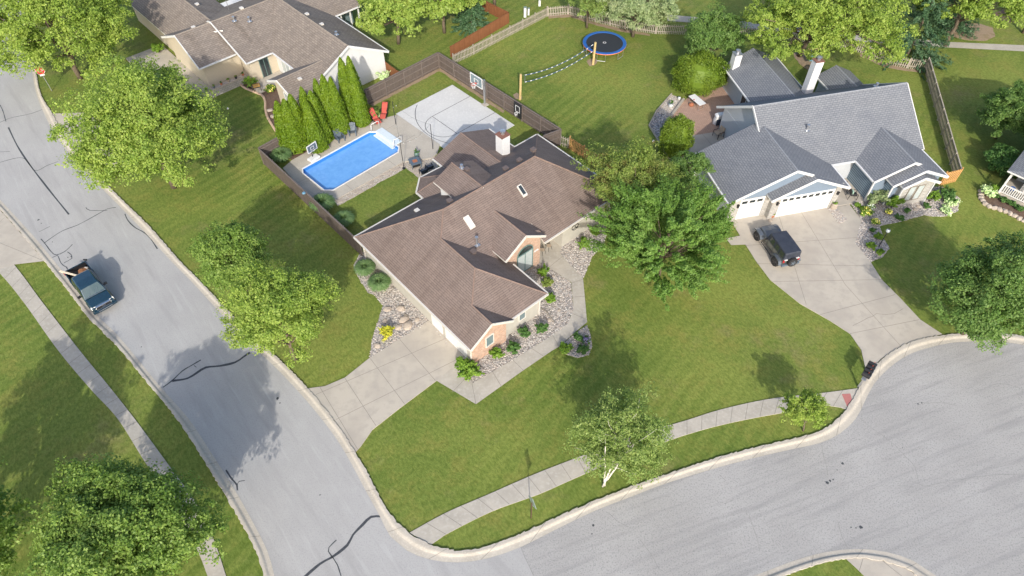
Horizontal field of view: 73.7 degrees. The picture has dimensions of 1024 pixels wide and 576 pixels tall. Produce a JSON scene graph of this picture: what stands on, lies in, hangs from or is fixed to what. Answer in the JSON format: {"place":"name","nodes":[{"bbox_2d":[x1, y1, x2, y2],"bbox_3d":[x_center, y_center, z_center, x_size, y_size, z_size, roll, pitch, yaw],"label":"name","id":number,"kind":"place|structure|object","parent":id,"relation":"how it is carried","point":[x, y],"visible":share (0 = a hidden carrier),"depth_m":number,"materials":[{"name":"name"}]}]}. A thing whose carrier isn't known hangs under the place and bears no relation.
{"place":"outdoors","nodes":[
{"label":"outdoors","id":0,"kind":"place"},
{"bbox_2d":[0,211,43,267],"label":"driveway","id":1,"kind":"structure","parent":0,"point":[16,247],"depth_m":56.24,"materials":[{"name":"concrete"}]},
{"bbox_2d":[53,113,125,165],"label":"driveway","id":2,"kind":"structure","parent":0,"point":[59,117],"depth_m":67.11,"materials":[{"name":"concrete"}]},
{"bbox_2d":[0,265,225,575],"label":"pavement","id":3,"kind":"structure","parent":0,"point":[76,359],"depth_m":48.10,"materials":[{"name":"concrete"}]},
{"bbox_2d":[0,1,532,575],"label":"road","id":4,"kind":"structure","parent":0,"point":[274,445],"depth_m":47.94,"materials":[{"name":"asphalt"}]},
{"bbox_2d":[63,261,116,314],"bbox_3d":[-32.479,-0.177,52.421,2.240,1.890,5.400,-37,59,-27],"label":"pickup truck","id":5,"kind":"object","parent":4,"relation":"on","point":[93,291],"visible":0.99,"depth_m":51.55,"materials":[{"name":"teal paint"}]},
{"bbox_2d":[269,146,292,162],"bbox_3d":[-21.308,-12.322,63.028,2.229,1.277,2.230,0,50,0],"label":"shrub","id":6,"kind":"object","parent":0,"point":[281,154],"depth_m":62.69,"materials":[{"name":"green plant"}]},
{"bbox_2d":[309,192,335,211],"bbox_3d":[-16.322,-7.311,58.743,2.368,1.399,2.364,0,50,0],"label":"shrub","id":7,"kind":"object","parent":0,"point":[325,201],"depth_m":58.41,"materials":[{"name":"green plant"}]},
{"bbox_2d":[334,209,353,226],"bbox_3d":[-14.212,-5.821,57.661,1.970,1.142,1.970,0,50,0],"label":"shrub","id":8,"kind":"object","parent":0,"point":[345,218],"depth_m":57.35,"materials":[{"name":"green plant"}]},
{"bbox_2d":[308,321,464,451],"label":"driveway","id":9,"kind":"structure","parent":0,"point":[361,402],"depth_m":47.89,"materials":[{"name":"concrete"}]},
{"bbox_2d":[0,0,1023,575],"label":"ground","id":10,"kind":"structure","parent":0,"point":[750,332],"depth_m":51.65,"materials":[{"name":"green plant"}]},
{"bbox_2d":[0,456,34,575],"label":"lawn tree","id":11,"kind":"object","parent":10,"relation":"on","point":[7,525],"visible":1,"depth_m":36.03,"materials":[{"name":"green plant"}]},
{"bbox_2d":[0,0,139,79],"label":"street tree","id":12,"kind":"object","parent":10,"relation":"on","point":[94,19],"visible":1,"depth_m":64.78,"materials":[{"name":"green plant"}]},
{"bbox_2d":[14,452,229,575],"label":"lawn tree","id":13,"kind":"object","parent":10,"relation":"on","point":[96,510],"visible":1,"depth_m":33.84,"materials":[{"name":"green plant"}]},
{"bbox_2d":[0,200,273,575],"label":"kerb","id":14,"kind":"structure","parent":10,"relation":"on","point":[224,484],"depth_m":46.54,"materials":[{"name":"concrete"}]},
{"bbox_2d":[46,53,232,192],"bbox_3d":[-29.955,-13.102,56.461,13.718,12.366,12.995,0,50,0],"label":"street tree","id":15,"kind":"object","parent":10,"relation":"on","point":[145,91],"visible":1,"depth_m":53.43,"materials":[{"name":"green plant"}]},
{"bbox_2d":[126,44,281,92],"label":"patio","id":16,"kind":"structure","parent":10,"relation":"on","point":[165,56],"depth_m":73.45,"materials":[{"name":"concrete"}]},
{"bbox_2d":[181,75,245,98],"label":"walkway","id":17,"kind":"structure","parent":10,"relation":"on","point":[227,86],"depth_m":70.21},
{"bbox_2d":[186,218,273,298],"bbox_3d":[-19.947,-1.479,49.787,5.950,7.649,5.742,-24,54,-19],"label":"verge tree","id":18,"kind":"object","parent":10,"relation":"on","point":[221,252],"visible":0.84,"depth_m":47.52,"materials":[{"name":"green plant"}]},
{"bbox_2d":[240,84,274,130],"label":"garden edging","id":19,"kind":"object","parent":10,"relation":"on","point":[265,106],"visible":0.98,"depth_m":69.04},
{"bbox_2d":[128,0,388,105],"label":"taupe house","id":20,"kind":"structure","parent":10,"relation":"on","point":[296,43],"depth_m":70.74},
{"bbox_2d":[258,57,271,77],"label":"storm door","id":21,"kind":"structure","parent":20,"relation":"in","point":[264,64],"depth_m":71.42,"materials":[{"name":"glass"}]},
{"bbox_2d":[243,83,280,124],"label":"mulch bed","id":22,"kind":"object","parent":10,"relation":"on","point":[271,97],"visible":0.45,"depth_m":69.72,"materials":[{"name":"wood"}]},
{"bbox_2d":[213,258,345,368],"bbox_3d":[-15.468,1.906,45.941,8.979,9.182,7.336,0,50,0],"label":"verge tree","id":23,"kind":"object","parent":10,"relation":"on","point":[289,302],"visible":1,"depth_m":43.47,"materials":[{"name":"green plant"}]},
{"bbox_2d":[258,149,362,255],"bbox_3d":[-17.573,-7.629,58.755,0.170,1.790,15.854,-35,58,-26],"label":"board fence","id":24,"kind":"object","parent":10,"relation":"on","point":[340,229],"visible":0.88,"depth_m":58.24,"materials":[{"name":"wood"}]},
{"bbox_2d":[289,116,371,159],"bbox_3d":[-18.357,-15.469,66.492,10.523,0.055,4.357,-37,59,-27],"label":"mulch bed","id":25,"kind":"object","parent":10,"relation":"on","point":[293,156],"visible":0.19,"depth_m":63.97,"materials":[{"name":"wood"}]},
{"bbox_2d":[273,100,294,151],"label":"arborvitae tree","id":26,"kind":"object","parent":25,"relation":"on","point":[278,125],"visible":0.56,"depth_m":61.78,"materials":[{"name":"green plant"}]},
{"bbox_2d":[281,98,307,154],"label":"arborvitae tree","id":27,"kind":"object","parent":25,"relation":"on","point":[292,137],"visible":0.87,"depth_m":62.01,"materials":[{"name":"green plant"}]},
{"bbox_2d":[287,94,306,149],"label":"arborvitae tree","id":28,"kind":"object","parent":25,"relation":"on","point":[294,107],"visible":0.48,"depth_m":61.51,"materials":[{"name":"green plant"}]},
{"bbox_2d":[302,101,329,153],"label":"arborvitae tree","id":29,"kind":"object","parent":25,"relation":"on","point":[313,131],"visible":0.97,"depth_m":62.22,"materials":[{"name":"green plant"}]},
{"bbox_2d":[312,78,326,121],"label":"arborvitae tree","id":30,"kind":"object","parent":25,"relation":"on","point":[316,89],"visible":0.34,"depth_m":62.15,"materials":[{"name":"green plant"}]},
{"bbox_2d":[307,90,334,143],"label":"arborvitae tree","id":31,"kind":"object","parent":25,"relation":"on","point":[314,103],"visible":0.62,"depth_m":62.52,"materials":[{"name":"green plant"}]},
{"bbox_2d":[319,74,340,134],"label":"arborvitae tree","id":32,"kind":"object","parent":25,"relation":"on","point":[326,99],"visible":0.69,"depth_m":62.98,"materials":[{"name":"green plant"}]},
{"bbox_2d":[328,76,352,134],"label":"arborvitae tree","id":33,"kind":"object","parent":25,"relation":"on","point":[340,112],"visible":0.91,"depth_m":63.65,"materials":[{"name":"green plant"}]},
{"bbox_2d":[337,57,353,122],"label":"arborvitae tree","id":34,"kind":"object","parent":25,"relation":"on","point":[344,87],"visible":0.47,"depth_m":63.92,"materials":[{"name":"green plant"}]},
{"bbox_2d":[346,56,370,116],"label":"arborvitae tree","id":35,"kind":"object","parent":25,"relation":"on","point":[349,64],"visible":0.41,"depth_m":63.19,"materials":[{"name":"green plant"}]},
{"bbox_2d":[350,67,370,127],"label":"arborvitae tree","id":36,"kind":"object","parent":25,"relation":"on","point":[360,112],"visible":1,"depth_m":64.62,"materials":[{"name":"green plant"}]},
{"bbox_2d":[258,52,439,163],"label":"board fence","id":37,"kind":"object","parent":10,"relation":"on","point":[377,91],"visible":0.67,"depth_m":69.92,"materials":[{"name":"wood"}]},
{"bbox_2d":[283,115,439,199],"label":"pool deck","id":38,"kind":"structure","parent":10,"relation":"on","point":[408,132],"depth_m":63.87,"materials":[{"name":"concrete"}]},
{"bbox_2d":[306,141,319,162],"bbox_3d":[-18.298,-12.505,62.716,0.965,1.790,1.120,30,56,23],"label":"pool basketball hoop","id":39,"kind":"object","parent":38,"relation":"on","point":[311,147],"visible":1,"depth_m":62.64,"materials":[{"name":"white plastic"}]},
{"bbox_2d":[302,121,401,190],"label":"swimming pool","id":40,"kind":"structure","parent":38,"relation":"in","point":[346,163],"depth_m":63.93,"materials":[{"name":"liquid"}]},
{"bbox_2d":[335,156,438,204],"bbox_3d":[-10.872,-9.619,61.593,10.745,0.040,3.452,-32,57,-24],"label":"stone strip","id":41,"kind":"object","parent":10,"relation":"on","point":[366,186],"visible":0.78,"depth_m":62.17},
{"bbox_2d":[355,0,434,44],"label":"linden tree","id":42,"kind":"object","parent":10,"relation":"on","point":[403,14],"visible":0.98,"depth_m":71.10,"materials":[{"name":"green plant"}]},
{"bbox_2d":[354,252,447,356],"bbox_3d":[-8.793,0.852,52.767,5.835,0.101,11.414,-12,51,-10],"label":"rock bed","id":43,"kind":"object","parent":10,"relation":"on","point":[392,296],"visible":0.48,"depth_m":51.80,"materials":[{"name":"gravel"}]},
{"bbox_2d":[353,258,375,276],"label":"ornamental grass","id":44,"kind":"object","parent":43,"relation":"on","point":[363,267],"depth_m":53.81,"materials":[{"name":"green plant"}]},
{"bbox_2d":[366,272,391,291],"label":"ornamental grass","id":45,"kind":"object","parent":43,"relation":"on","point":[380,281],"depth_m":52.80,"materials":[{"name":"green plant"}]},
{"bbox_2d":[378,325,394,342],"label":"shrub","id":46,"kind":"object","parent":43,"relation":"on","point":[385,332],"visible":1,"depth_m":50.18,"materials":[{"name":"yellow plant"}]},
{"bbox_2d":[371,68,503,112],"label":"bare soil","id":47,"kind":"structure","parent":10,"relation":"on","point":[450,77],"depth_m":70.78,"materials":[{"name":"soil"}]},
{"bbox_2d":[414,0,485,33],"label":"linden tree","id":48,"kind":"object","parent":10,"relation":"on","point":[442,8],"visible":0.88,"depth_m":73.08,"materials":[{"name":"green plant"}]},
{"bbox_2d":[396,85,513,148],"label":"sport court","id":49,"kind":"object","parent":10,"relation":"on","point":[449,114],"visible":0.87,"depth_m":67.70,"materials":[{"name":"concrete"}]},
{"bbox_2d":[449,0,491,37],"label":"pine tree","id":50,"kind":"object","parent":10,"relation":"on","point":[471,15],"visible":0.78,"depth_m":77.32,"materials":[{"name":"green plant"}]},
{"bbox_2d":[450,0,508,56],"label":"cedar fence","id":51,"kind":"object","parent":10,"relation":"on","point":[502,15],"visible":0.91,"depth_m":77.18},
{"bbox_2d":[470,72,488,106],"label":"basketball hoop","id":52,"kind":"object","parent":10,"relation":"on","point":[475,80],"visible":1,"depth_m":66.34,"materials":[{"name":"plastic"}]},
{"bbox_2d":[353,128,613,362],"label":"brown house","id":53,"kind":"structure","parent":10,"relation":"on","point":[453,252],"depth_m":51.67,"materials":[{"name":"brown"}]},
{"bbox_2d":[445,329,466,356],"bbox_3d":[-4.040,3.701,48.999,0.030,2.130,2.500,-34,58,-25],"label":"garage door","id":54,"kind":"structure","parent":53,"relation":"in","point":[449,336],"depth_m":49.29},
{"bbox_2d":[517,244,532,271],"bbox_3d":[1.023,-2.266,53.191,1.660,2.880,0.055,-34,58,-25],"label":"window","id":55,"kind":"structure","parent":53,"relation":"in","point":[525,256],"depth_m":53.11,"materials":[{"name":"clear glass"}]},
{"bbox_2d":[437,52,560,143],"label":"board fence","id":56,"kind":"object","parent":10,"relation":"on","point":[530,117],"visible":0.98,"depth_m":68.06,"materials":[{"name":"wood"}]},
{"bbox_2d":[437,239,586,403],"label":"front walk","id":57,"kind":"structure","parent":10,"relation":"on","point":[479,390],"depth_m":49.70,"materials":[{"name":"concrete"}]},
{"bbox_2d":[469,262,573,382],"bbox_3d":[0.961,2.428,51.445,6.338,0.101,13.231,18,52,14],"label":"rock bed","id":58,"kind":"object","parent":10,"relation":"on","point":[560,287],"visible":0.39,"depth_m":51.34,"materials":[{"name":"gravel"}]},
{"bbox_2d":[454,356,484,381],"bbox_3d":[-3.147,5.612,47.857,2.017,1.493,1.938,-21,53,-17],"label":"shrub","id":59,"kind":"object","parent":58,"relation":"on","point":[467,367],"visible":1,"depth_m":47.67,"materials":[{"name":"green plant"}]},
{"bbox_2d":[32,64,1023,561],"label":"kerb","id":60,"kind":"structure","parent":10,"relation":"on","point":[422,548],"depth_m":44.68,"materials":[{"name":"concrete"}]},
{"bbox_2d":[543,129,561,145],"bbox_3d":[3.709,-13.806,63.905,2.010,1.840,0.170,-24,54,-19],"label":"board fence","id":61,"kind":"object","parent":10,"relation":"on","point":[553,137],"visible":0.69,"depth_m":63.71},
{"bbox_2d":[564,325,591,357],"bbox_3d":[5.136,4.098,50.043,3.085,0.101,2.068,-35,58,-26],"label":"rock bed","id":62,"kind":"object","parent":10,"relation":"on","point":[583,332],"visible":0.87,"depth_m":50.07,"materials":[{"name":"stone"}]},
{"bbox_2d":[560,222,606,277],"bbox_3d":[5.779,-4.058,56.887,3.795,0.101,7.835,22,53,17],"label":"rock bed","id":63,"kind":"object","parent":10,"relation":"on","point":[575,257],"visible":0.5,"depth_m":55.92,"materials":[{"name":"gravel"}]},
{"bbox_2d":[569,136,599,162],"bbox_3d":[6.637,-12.658,63.229,0.155,1.420,3.746,-35,58,-26],"label":"cedar picket fence","id":64,"kind":"object","parent":10,"relation":"on","point":[576,146],"visible":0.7,"depth_m":63.44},
{"bbox_2d":[565,0,609,27],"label":"willow tree","id":65,"kind":"object","parent":10,"relation":"on","point":[597,7],"visible":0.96,"depth_m":74.16,"materials":[{"name":"green plant"}]},
{"bbox_2d":[548,14,649,35],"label":"bare soil","id":66,"kind":"structure","parent":10,"relation":"on","point":[594,23],"depth_m":79.14,"materials":[{"name":"soil"}]},
{"bbox_2d":[583,31,625,61],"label":"trampoline","id":67,"kind":"object","parent":10,"relation":"on","point":[610,43],"visible":0.94,"depth_m":74.84,"materials":[{"name":"fabric"}]},
{"bbox_2d":[559,378,678,489],"bbox_3d":[6.397,8.829,41.328,7.220,7.379,6.079,0,50,0],"label":"birch tree","id":68,"kind":"object","parent":10,"relation":"on","point":[601,426],"visible":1,"depth_m":39.87,"materials":[{"name":"green plant"}]},
{"bbox_2d":[570,135,685,216],"bbox_3d":[9.333,-7.910,54.654,7.205,8.469,7.739,-23,54,-18],"label":"ornamental tree","id":69,"kind":"object","parent":10,"relation":"on","point":[627,162],"visible":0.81,"depth_m":52.40,"materials":[{"name":"green plant"}]},
{"bbox_2d":[591,0,680,37],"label":"willow tree","id":70,"kind":"object","parent":10,"relation":"on","point":[651,9],"visible":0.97,"depth_m":72.57,"materials":[{"name":"green plant"}]},
{"bbox_2d":[575,168,736,311],"bbox_3d":[10.845,-3.554,50.368,12.502,9.446,10.765,0,50,0],"label":"maple tree","id":71,"kind":"object","parent":10,"relation":"on","point":[669,207],"visible":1,"depth_m":48.94,"materials":[{"name":"green plant"}]},
{"bbox_2d":[650,112,687,160],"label":"gravel bed","id":72,"kind":"object","parent":10,"relation":"on","point":[658,120],"visible":0.3,"depth_m":67.11,"materials":[{"name":"gravel"}]},
{"bbox_2d":[657,95,681,115],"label":"gravel bed","id":73,"kind":"object","parent":10,"relation":"on","point":[664,108],"visible":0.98,"depth_m":68.81,"materials":[{"name":"gravel"}]},
{"bbox_2d":[657,113,695,159],"bbox_3d":[15.058,-13.991,62.215,3.525,4.760,3.317,0,50,0],"label":"round shrub","id":74,"kind":"object","parent":10,"relation":"on","point":[676,135],"visible":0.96,"depth_m":61.51,"materials":[{"name":"green plant"}]},
{"bbox_2d":[452,4,927,68],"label":"picket fence","id":75,"kind":"object","parent":10,"relation":"on","point":[533,20],"visible":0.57,"depth_m":77.20,"materials":[{"name":"brown wood"}]},
{"bbox_2d":[668,149,715,187],"bbox_3d":[14.973,-9.227,57.772,3.826,5.366,4.078,0,50,0],"label":"ornamental tree","id":76,"kind":"object","parent":10,"relation":"on","point":[697,162],"visible":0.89,"depth_m":56.42,"materials":[{"name":"green plant"}]},
{"bbox_2d":[668,49,730,96],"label":"hedge shrub","id":77,"kind":"object","parent":10,"relation":"on","point":[699,73],"visible":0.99,"depth_m":68.15,"materials":[{"name":"green plant"}]},
{"bbox_2d":[673,87,733,134],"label":"brick patio","id":78,"kind":"structure","parent":10,"relation":"on","point":[703,117],"depth_m":68.51,"materials":[{"name":"brick"}]},
{"bbox_2d":[688,132,723,153],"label":"concrete patio","id":79,"kind":"structure","parent":10,"relation":"on","point":[703,141],"depth_m":65.31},
{"bbox_2d":[683,0,752,56],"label":"shade tree","id":80,"kind":"object","parent":10,"relation":"on","point":[714,29],"visible":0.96,"depth_m":68.48,"materials":[{"name":"green plant"}]},
{"bbox_2d":[777,386,832,431],"bbox_3d":[18.700,8.010,44.518,3.606,3.520,3.094,0,50,0],"label":"young tree","id":81,"kind":"object","parent":10,"relation":"on","point":[810,399],"visible":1,"depth_m":43.38,"materials":[{"name":"green plant"}]},
{"bbox_2d":[695,48,948,220],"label":"grey house","id":82,"kind":"structure","parent":10,"relation":"on","point":[788,144],"depth_m":59.30,"materials":[{"name":"grey"}]},
{"bbox_2d":[735,196,765,219],"bbox_3d":[20.108,-6.746,57.714,2.230,2.250,0.080,-10,51,-9],"label":"garage door","id":83,"kind":"structure","parent":82,"relation":"in","point":[750,207],"depth_m":57.66,"materials":[{"name":"white plastic"}]},
{"bbox_2d":[775,188,835,216],"bbox_3d":[24.925,-7.232,58.122,4.980,2.250,0.080,-10,51,-9],"label":"garage door","id":84,"kind":"structure","parent":82,"relation":"in","point":[820,199],"depth_m":58.07,"materials":[{"name":"white plastic"}]},
{"bbox_2d":[787,559,863,575],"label":"verge grass","id":85,"kind":"structure","parent":10,"relation":"on","point":[844,567],"depth_m":39.71,"materials":[{"name":"plant"}]},
{"bbox_2d":[739,0,920,63],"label":"shade tree","id":86,"kind":"object","parent":10,"relation":"on","point":[870,20],"visible":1,"depth_m":64.46,"materials":[{"name":"green plant"}]},
{"bbox_2d":[828,207,846,223],"bbox_3d":[27.966,-6.335,58.775,1.039,0.136,2.202,-12,51,-10],"label":"rock bed","id":87,"kind":"object","parent":10,"relation":"on","point":[838,215],"visible":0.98,"depth_m":58.63,"materials":[{"name":"stone"}]},
{"bbox_2d":[755,549,935,575],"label":"kerb","id":88,"kind":"structure","parent":10,"relation":"on","point":[912,566],"depth_m":40.02,"materials":[{"name":"concrete"}]},
{"bbox_2d":[836,178,863,205],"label":"porch floor","id":89,"kind":"structure","parent":10,"relation":"on","point":[842,198],"depth_m":59.99,"materials":[{"name":"concrete"}]},
{"bbox_2d":[847,558,915,575],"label":"driveway apron","id":90,"kind":"object","parent":10,"relation":"on","point":[866,567],"visible":1,"depth_m":39.75,"materials":[{"name":"concrete"}]},
{"bbox_2d":[851,186,959,261],"bbox_3d":[32.854,-6.663,59.073,13.006,0.101,6.214,-26,55,-20],"label":"rock bed","id":91,"kind":"object","parent":10,"relation":"on","point":[865,234],"visible":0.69,"depth_m":58.66,"materials":[{"name":"gravel"}]},
{"bbox_2d":[867,189,891,203],"bbox_3d":[31.724,-8.066,59.245,2.226,1.636,2.240,0,50,0],"label":"shrub","id":92,"kind":"object","parent":91,"relation":"on","point":[879,195],"visible":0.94,"depth_m":58.88,"materials":[{"name":"green plant"}]},
{"bbox_2d":[939,185,957,202],"bbox_3d":[38.112,-8.137,59.624,1.497,1.141,1.930,0,50,0],"label":"shrub","id":93,"kind":"object","parent":91,"relation":"on","point":[951,194],"visible":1,"depth_m":59.31,"materials":[{"name":"green plant"}]},
{"bbox_2d":[864,0,953,79],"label":"spruce tree","id":94,"kind":"object","parent":10,"relation":"on","point":[927,53],"visible":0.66,"depth_m":71.83,"materials":[{"name":"green plant"}]},
{"bbox_2d":[924,57,961,180],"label":"slat fence","id":95,"kind":"object","parent":10,"relation":"on","point":[941,118],"visible":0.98,"depth_m":66.34,"materials":[{"name":"grey wood"}]},
{"bbox_2d":[939,167,963,184],"bbox_3d":[39.180,-9.951,60.855,1.793,1.563,0.155,-14,51,-12],"label":"cedar picket fence","id":96,"kind":"object","parent":10,"relation":"on","point":[952,176],"visible":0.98,"depth_m":60.82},
{"bbox_2d":[909,0,1023,46],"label":"shade tree","id":97,"kind":"object","parent":10,"relation":"on","point":[980,9],"visible":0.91,"depth_m":69.71,"materials":[{"name":"green plant"}]},
{"bbox_2d":[946,23,994,40],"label":"mulch bed","id":98,"kind":"object","parent":10,"relation":"on","point":[984,33],"visible":0.65,"depth_m":77.83,"materials":[{"name":"soil"}]},
{"bbox_2d":[927,0,979,41],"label":"spruce tree","id":99,"kind":"object","parent":98,"relation":"on","point":[962,27],"visible":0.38,"depth_m":76.74,"materials":[{"name":"green plant"}]},
{"bbox_2d":[926,228,1023,354],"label":"yard tree","id":100,"kind":"object","parent":10,"relation":"on","point":[962,276],"visible":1,"depth_m":45.86,"materials":[{"name":"green plant"}]},
{"bbox_2d":[975,78,1023,138],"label":"yard tree","id":101,"kind":"object","parent":10,"relation":"on","point":[999,111],"visible":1,"depth_m":62.07,"materials":[{"name":"green plant"}]},
{"bbox_2d":[983,142,1020,176],"bbox_3d":[44.275,-11.559,61.501,3.244,2.656,3.955,-12,51,-10],"label":"yard shrub","id":102,"kind":"object","parent":10,"relation":"on","point":[999,162],"visible":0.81,"depth_m":61.19,"materials":[{"name":"green plant"}]},
{"bbox_2d":[984,190,1023,218],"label":"mulch bed","id":103,"kind":"object","parent":10,"relation":"on","point":[996,202],"visible":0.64,"depth_m":59.60,"materials":[{"name":"wood"}]},
{"bbox_2d":[998,151,1023,206],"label":"white house","id":104,"kind":"structure","parent":10,"relation":"on","point":[1016,168],"depth_m":59.42,"materials":[{"name":"grey"}]},
{"bbox_2d":[410,388,857,544],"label":"pavement","id":105,"kind":"structure","parent":0,"point":[431,532],"depth_m":43.40,"materials":[{"name":"concrete"}]},
{"bbox_2d":[521,341,1023,575],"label":"cul de sac road","id":106,"kind":"structure","parent":0,"point":[919,460],"depth_m":42.47,"materials":[{"name":"asphalt"}]},
{"bbox_2d":[793,52,810,69],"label":"bare soil","id":107,"kind":"structure","parent":0,"point":[804,62],"depth_m":74.12,"materials":[{"name":"soil"}]},
{"bbox_2d":[731,204,941,366],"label":"driveway","id":108,"kind":"structure","parent":0,"point":[832,276],"depth_m":53.88,"materials":[{"name":"concrete"}]},
{"bbox_2d":[753,224,801,266],"bbox_3d":[21.575,-3.626,55.289,2.010,1.850,4.515,-12,51,-10],"label":"off road vehicle","id":109,"kind":"object","parent":108,"relation":"on","point":[783,246],"visible":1,"depth_m":54.38,"materials":[{"name":"grey paint"}]},
{"bbox_2d":[668,15,1023,50],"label":"park path","id":110,"kind":"structure","parent":0,"point":[954,44],"depth_m":76.33,"materials":[{"name":"concrete"}]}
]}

